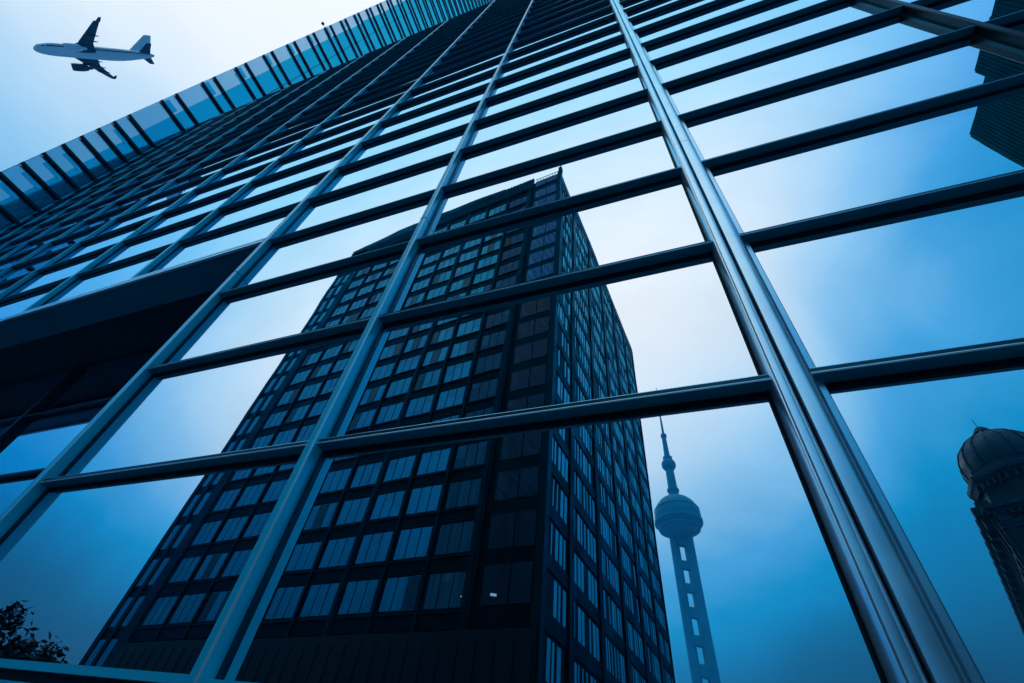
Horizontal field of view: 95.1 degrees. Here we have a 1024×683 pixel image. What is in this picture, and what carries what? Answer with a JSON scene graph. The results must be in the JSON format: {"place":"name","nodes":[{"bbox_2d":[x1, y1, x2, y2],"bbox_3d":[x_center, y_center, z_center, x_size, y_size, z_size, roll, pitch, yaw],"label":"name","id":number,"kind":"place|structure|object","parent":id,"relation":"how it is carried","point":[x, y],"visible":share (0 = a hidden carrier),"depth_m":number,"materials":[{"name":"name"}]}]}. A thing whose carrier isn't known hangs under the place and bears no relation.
{"place":"outdoors","nodes":[
{"label":"outdoors","id":0,"kind":"place"},
{"bbox_2d":[33,17,154,78],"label":"airliner","id":1,"kind":"object","parent":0,"point":[85,50],"visible":1,"depth_m":155.24,"materials":[{"name":"paint"}]},
{"bbox_2d":[0,0,384,172],"label":"sky","id":2,"kind":"structure","parent":0,"point":[45,104],"materials":[{"name":"blue"}]},
{"bbox_2d":[0,0,1023,682],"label":"glass office building","id":3,"kind":"structure","parent":0,"point":[532,342],"depth_m":3.91,"materials":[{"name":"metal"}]},
{"bbox_2d":[0,425,10,434],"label":"window pane","id":4,"kind":"structure","parent":3,"relation":"in","point":[2,429],"depth_m":10.24,"materials":[{"name":"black glass"}]},
{"bbox_2d":[0,281,17,292],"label":"window pane","id":5,"kind":"structure","parent":3,"relation":"in","point":[5,287],"depth_m":13.99,"materials":[{"name":"blue glass"}]},
{"bbox_2d":[0,478,34,514],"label":"window pane","id":6,"kind":"structure","parent":3,"relation":"in","point":[10,490],"depth_m":8.14,"materials":[{"name":"blue glass"}]},
{"bbox_2d":[0,286,56,318],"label":"window pane","id":7,"kind":"structure","parent":3,"relation":"in","point":[18,305],"depth_m":11.66,"materials":[{"name":"blue glass"}]},
{"bbox_2d":[0,370,70,420],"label":"window pane","id":8,"kind":"structure","parent":3,"relation":"in","point":[15,399],"depth_m":11.31,"materials":[{"name":"black glass"}]},
{"bbox_2d":[0,406,103,474],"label":"window pane","id":9,"kind":"structure","parent":3,"relation":"in","point":[36,443],"depth_m":9.20,"materials":[{"name":"blue glass"}]},
{"bbox_2d":[4,252,104,297],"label":"window pane","id":10,"kind":"structure","parent":3,"relation":"in","point":[70,269],"depth_m":12.91,"materials":[{"name":"blue glass"}]},
{"bbox_2d":[37,349,158,412],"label":"window pane","id":11,"kind":"structure","parent":3,"relation":"in","point":[101,381],"depth_m":10.42,"materials":[{"name":"black glass"}]},
{"bbox_2d":[55,224,143,263],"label":"window pane","id":12,"kind":"structure","parent":3,"relation":"in","point":[115,238],"depth_m":14.13,"materials":[{"name":"blue glass"}]},
{"bbox_2d":[42,252,161,305],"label":"window pane","id":13,"kind":"structure","parent":3,"relation":"in","point":[123,272],"depth_m":10.72,"materials":[{"name":"blue glass"}]},
{"bbox_2d":[97,200,176,235],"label":"window pane","id":14,"kind":"structure","parent":3,"relation":"in","point":[157,210],"depth_m":15.36,"materials":[{"name":"blue glass"}]},
{"bbox_2d":[93,219,201,268],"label":"window pane","id":15,"kind":"structure","parent":3,"relation":"in","point":[170,236],"depth_m":11.88,"materials":[{"name":"blue glass"}]},
{"bbox_2d":[0,460,297,673],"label":"window pane","id":16,"kind":"structure","parent":3,"relation":"in","point":[134,575],"depth_m":3.60,"materials":[{"name":"blue glass"}]},
{"bbox_2d":[140,191,236,234],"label":"window pane","id":17,"kind":"structure","parent":3,"relation":"in","point":[199,209],"depth_m":13.10,"materials":[{"name":"blue glass"}]},
{"bbox_2d":[63,332,362,475],"bbox_3d":[-3.106,0.672,4.948,3.438,1.619,0.015,-11,-50,17],"label":"window pane","id":18,"kind":"structure","parent":3,"relation":"in","point":[278,397],"depth_m":4.88,"materials":[{"name":"blue glass"}]},
{"bbox_2d":[149,211,290,272],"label":"window pane","id":19,"kind":"structure","parent":3,"relation":"in","point":[261,229],"depth_m":9.69,"materials":[{"name":"blue glass"}]},
{"bbox_2d":[176,169,263,207],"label":"window pane","id":20,"kind":"structure","parent":3,"relation":"in","point":[242,180],"depth_m":14.33,"materials":[{"name":"blue glass"}]},
{"bbox_2d":[209,149,287,183],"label":"window pane","id":21,"kind":"structure","parent":3,"relation":"in","point":[265,160],"depth_m":15.55,"materials":[{"name":"blue glass"}]},
{"bbox_2d":[194,178,322,235],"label":"window pane","id":22,"kind":"structure","parent":3,"relation":"in","point":[297,194],"depth_m":10.85,"materials":[{"name":"blue glass"}]},
{"bbox_2d":[165,253,402,363],"bbox_3d":[-2.947,-0.410,6.141,3.438,1.619,0.015,-11,-50,17],"label":"window pane","id":23,"kind":"structure","parent":3,"relation":"in","point":[353,293],"depth_m":6.13,"materials":[{"name":"blue glass"}]},
{"bbox_2d":[233,153,346,202],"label":"window pane","id":24,"kind":"structure","parent":3,"relation":"in","point":[326,165],"depth_m":12.08,"materials":[{"name":"blue glass"}]},
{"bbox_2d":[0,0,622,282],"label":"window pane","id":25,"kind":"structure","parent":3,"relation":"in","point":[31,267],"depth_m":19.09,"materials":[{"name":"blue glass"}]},
{"bbox_2d":[265,131,367,175],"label":"window pane","id":26,"kind":"structure","parent":3,"relation":"in","point":[351,141],"depth_m":13.30,"materials":[{"name":"blue glass"}]},
{"bbox_2d":[235,199,430,287],"bbox_3d":[-2.789,-1.492,7.335,3.438,1.619,0.015,-11,-50,17],"label":"window pane","id":27,"kind":"structure","parent":3,"relation":"in","point":[396,226],"depth_m":7.36,"materials":[{"name":"blue glass"}]},
{"bbox_2d":[292,114,383,153],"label":"window pane","id":28,"kind":"structure","parent":3,"relation":"in","point":[374,120],"depth_m":14.52,"materials":[{"name":"blue glass"}]},
{"bbox_2d":[313,98,399,135],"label":"window pane","id":29,"kind":"structure","parent":3,"relation":"in","point":[390,104],"depth_m":15.75,"materials":[{"name":"blue glass"}]},
{"bbox_2d":[283,160,449,234],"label":"window pane","id":30,"kind":"structure","parent":3,"relation":"in","point":[428,178],"depth_m":8.59,"materials":[{"name":"blue glass"}]},
{"bbox_2d":[320,130,465,194],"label":"window pane","id":31,"kind":"structure","parent":3,"relation":"in","point":[447,144],"depth_m":9.81,"materials":[{"name":"blue glass"}]},
{"bbox_2d":[348,108,476,163],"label":"window pane","id":32,"kind":"structure","parent":3,"relation":"in","point":[465,117],"depth_m":11.04,"materials":[{"name":"blue glass"}]},
{"bbox_2d":[371,89,485,138],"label":"window pane","id":33,"kind":"structure","parent":3,"relation":"in","point":[477,96],"depth_m":12.27,"materials":[{"name":"blue glass"}]},
{"bbox_2d":[390,73,493,117],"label":"window pane","id":34,"kind":"structure","parent":3,"relation":"in","point":[486,79],"depth_m":13.49,"materials":[{"name":"blue glass"}]},
{"bbox_2d":[406,60,500,100],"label":"window pane","id":35,"kind":"structure","parent":3,"relation":"in","point":[496,64],"depth_m":14.70,"materials":[{"name":"blue glass"}]},
{"bbox_2d":[419,49,506,86],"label":"window pane","id":36,"kind":"structure","parent":3,"relation":"in","point":[501,53],"depth_m":15.93,"materials":[{"name":"blue glass"}]},
{"bbox_2d":[334,256,757,436],"bbox_3d":[0.129,0.059,3.962,3.468,1.619,0.015,-11,-50,17],"label":"window pane","id":37,"kind":"structure","parent":3,"relation":"in","point":[673,325],"depth_m":3.85,"materials":[{"name":"blue glass"}]},
{"bbox_2d":[392,179,704,311],"bbox_3d":[0.287,-1.024,5.155,3.468,1.619,0.017,-11,-50,17],"label":"window pane","id":38,"kind":"structure","parent":3,"relation":"in","point":[660,217],"depth_m":5.11,"materials":[{"name":"blue glass"}]},
{"bbox_2d":[427,130,674,235],"bbox_3d":[0.446,-2.106,6.349,3.468,1.619,0.016,-11,-50,17],"label":"window pane","id":39,"kind":"structure","parent":3,"relation":"in","point":[648,154],"depth_m":6.35,"materials":[{"name":"blue glass"}]},
{"bbox_2d":[222,398,881,682],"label":"window pane","id":40,"kind":"structure","parent":3,"relation":"in","point":[689,545],"depth_m":2.57,"materials":[{"name":"blue glass"}]},
{"bbox_2d":[451,97,655,183],"bbox_3d":[0.604,-3.188,7.542,3.468,1.619,0.015,-11,-50,17],"label":"window pane","id":41,"kind":"structure","parent":3,"relation":"in","point":[637,113],"depth_m":7.58,"materials":[{"name":"blue glass"}]},
{"bbox_2d":[468,73,642,145],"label":"window pane","id":42,"kind":"structure","parent":3,"relation":"in","point":[629,84],"depth_m":8.81,"materials":[{"name":"blue glass"}]},
{"bbox_2d":[481,54,633,117],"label":"window pane","id":43,"kind":"structure","parent":3,"relation":"in","point":[624,62],"depth_m":10.04,"materials":[{"name":"blue glass"}]},
{"bbox_2d":[492,39,626,95],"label":"window pane","id":44,"kind":"structure","parent":3,"relation":"in","point":[614,47],"depth_m":11.26,"materials":[{"name":"blue glass"}]},
{"bbox_2d":[500,28,620,77],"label":"window pane","id":45,"kind":"structure","parent":3,"relation":"in","point":[615,32],"depth_m":12.49,"materials":[{"name":"blue glass"}]},
{"bbox_2d":[506,18,616,63],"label":"window pane","id":46,"kind":"structure","parent":3,"relation":"in","point":[612,21],"depth_m":13.71,"materials":[{"name":"blue glass"}]},
{"bbox_2d":[512,10,612,50],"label":"window pane","id":47,"kind":"structure","parent":3,"relation":"in","point":[609,12],"depth_m":14.94,"materials":[{"name":"blue glass"}]},
{"bbox_2d":[622,0,646,8],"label":"window pane","id":48,"kind":"structure","parent":3,"relation":"in","point":[635,2],"depth_m":14.26,"materials":[{"name":"blue glass"}]},
{"bbox_2d":[627,0,676,17],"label":"window pane","id":49,"kind":"structure","parent":3,"relation":"in","point":[663,2],"depth_m":13.00,"materials":[{"name":"blue glass"}]},
{"bbox_2d":[632,0,713,28],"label":"window pane","id":50,"kind":"structure","parent":3,"relation":"in","point":[694,3],"depth_m":11.68,"materials":[{"name":"blue glass"}]},
{"bbox_2d":[638,0,761,42],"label":"window pane","id":51,"kind":"structure","parent":3,"relation":"in","point":[726,7],"depth_m":10.38,"materials":[{"name":"blue glass"}]},
{"bbox_2d":[645,0,825,59],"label":"window pane","id":52,"kind":"structure","parent":3,"relation":"in","point":[783,7],"depth_m":9.07,"materials":[{"name":"blue glass"}]},
{"bbox_2d":[655,0,882,82],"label":"window pane","id":53,"kind":"structure","parent":3,"relation":"in","point":[849,11],"depth_m":7.79,"materials":[{"name":"blue glass"}]},
{"bbox_2d":[668,16,951,113],"bbox_3d":[3.897,-3.813,6.539,3.386,1.619,0.019,-11,-50,17],"label":"window pane","id":54,"kind":"structure","parent":3,"relation":"in","point":[899,31],"depth_m":6.55,"materials":[{"name":"blue glass"}]},
{"bbox_2d":[685,37,1023,159],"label":"window pane","id":55,"kind":"structure","parent":3,"relation":"in","point":[970,62],"depth_m":5.33,"materials":[{"name":"blue glass"}]},
{"bbox_2d":[711,87,1023,231],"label":"window pane","id":56,"kind":"structure","parent":3,"relation":"in","point":[980,138],"depth_m":4.24,"materials":[{"name":"blue glass"}]},
{"bbox_2d":[752,188,1023,366],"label":"window pane","id":57,"kind":"structure","parent":3,"relation":"in","point":[951,275],"depth_m":3.17,"materials":[{"name":"blue glass"}]},
{"bbox_2d":[828,365,1023,682],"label":"window pane","id":58,"kind":"structure","parent":3,"relation":"in","point":[945,452],"depth_m":2.20,"materials":[{"name":"blue glass"}]},
{"bbox_2d":[927,0,1023,21],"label":"window pane","id":59,"kind":"structure","parent":3,"relation":"in","point":[980,10],"depth_m":5.91,"materials":[{"name":"blue glass"}]},
{"bbox_2d":[1005,22,1023,31],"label":"window pane","id":60,"kind":"structure","parent":3,"relation":"in","point":[1018,27],"depth_m":5.26,"materials":[{"name":"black glass"}]}
]}

